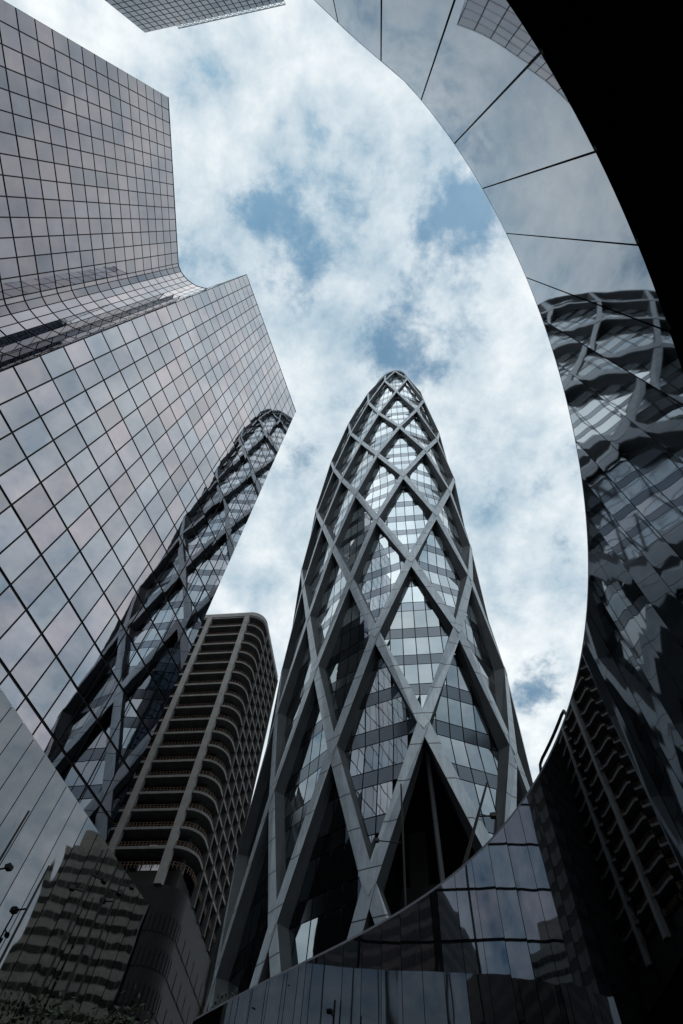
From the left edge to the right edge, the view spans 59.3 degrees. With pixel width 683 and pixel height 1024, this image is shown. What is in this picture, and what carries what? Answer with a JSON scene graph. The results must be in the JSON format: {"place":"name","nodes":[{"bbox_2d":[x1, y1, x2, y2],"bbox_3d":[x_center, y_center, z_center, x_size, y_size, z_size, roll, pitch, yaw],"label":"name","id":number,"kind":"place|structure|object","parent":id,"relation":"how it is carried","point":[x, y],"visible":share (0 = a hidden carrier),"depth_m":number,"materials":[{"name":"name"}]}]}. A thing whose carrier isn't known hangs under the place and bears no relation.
{"place":"outdoors","nodes":[
{"label":"outdoors","id":0,"kind":"place"},
{"bbox_2d":[105,612,277,1023],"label":"balcony block","id":1,"kind":"structure","parent":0,"point":[173,838],"depth_m":96.21,"materials":[{"name":"concrete"}]},
{"bbox_2d":[105,0,285,32],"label":"grid tower","id":2,"kind":"structure","parent":0,"point":[145,16],"depth_m":115.60,"materials":[{"name":"grey glass"}]},
{"bbox_2d":[4,0,587,801],"label":"sky","id":3,"kind":"structure","parent":0,"point":[368,247],"materials":[{"name":"white"}]},
{"bbox_2d":[462,782,495,864],"bbox_3d":[5.199,12.280,23.312,1.776,3.997,0.220,-6,-65,6],"label":"lamp post","id":4,"kind":"object","parent":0,"point":[492,815],"visible":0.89,"depth_m":23.52,"materials":[{"name":"black metal"}]},
{"label":"ground","id":5,"kind":"structure","parent":0,"visible":0},
{"bbox_2d":[0,810,29,871],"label":"lamp post","id":6,"kind":"object","parent":5,"relation":"on","point":[7,867],"visible":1,"depth_m":20.91,"materials":[{"name":"black metal"}]},
{"bbox_2d":[0,865,49,962],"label":"lamp post","id":7,"kind":"object","parent":5,"relation":"on","point":[14,910],"visible":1,"depth_m":20.70,"materials":[{"name":"black metal"}]},
{"bbox_2d":[0,986,53,1023],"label":"tree","id":8,"kind":"object","parent":5,"relation":"on","point":[13,1004],"visible":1,"depth_m":15.48,"materials":[{"name":"green plant"}]},
{"bbox_2d":[26,849,107,1023],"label":"lamp post","id":9,"kind":"object","parent":5,"relation":"on","point":[104,881],"visible":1,"depth_m":23.00,"materials":[{"name":"black metal"}]},
{"bbox_2d":[0,966,152,1023],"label":"tree","id":10,"kind":"object","parent":5,"relation":"on","point":[54,1007],"visible":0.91,"depth_m":17.03,"materials":[{"name":"green plant"}]},
{"bbox_2d":[53,867,122,1023],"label":"lamp post","id":11,"kind":"object","parent":5,"relation":"on","point":[119,892],"visible":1,"depth_m":23.49,"materials":[{"name":"black metal"}]},
{"bbox_2d":[65,868,134,1023],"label":"lamp post","id":12,"kind":"object","parent":5,"relation":"on","point":[131,886],"visible":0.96,"depth_m":24.35,"materials":[{"name":"black metal"}]},
{"bbox_2d":[71,991,155,1023],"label":"tree","id":13,"kind":"object","parent":5,"relation":"on","point":[133,1017],"visible":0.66,"depth_m":18.66,"materials":[{"name":"green plant"}]},
{"bbox_2d":[0,0,295,1023],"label":"mirrored office block","id":14,"kind":"structure","parent":5,"relation":"on","point":[146,410],"depth_m":48.24,"materials":[{"name":"grey glass"}]},
{"bbox_2d":[191,981,238,1011],"bbox_3d":[-5.056,26.929,21.369,4.818,17.837,3.368,-21,-67,13],"label":"tree","id":15,"kind":"object","parent":5,"relation":"on","point":[225,994],"visible":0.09,"depth_m":28.69,"materials":[{"name":"green plant"}]},
{"bbox_2d":[204,370,532,1012],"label":"diagrid tower","id":16,"kind":"structure","parent":5,"relation":"on","point":[393,676],"depth_m":49.82,"materials":[{"name":"glass"}]},
{"bbox_2d":[375,784,406,906],"bbox_3d":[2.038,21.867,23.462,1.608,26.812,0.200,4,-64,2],"label":"lamp post","id":17,"kind":"object","parent":5,"relation":"on","point":[377,840],"visible":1,"depth_m":32.10,"materials":[{"name":"black metal"}]},
{"bbox_2d":[193,0,682,1023],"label":"mirror canopy","id":18,"kind":"object","parent":5,"relation":"on","point":[557,898],"visible":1,"depth_m":11.63,"materials":[{"name":"glass"}]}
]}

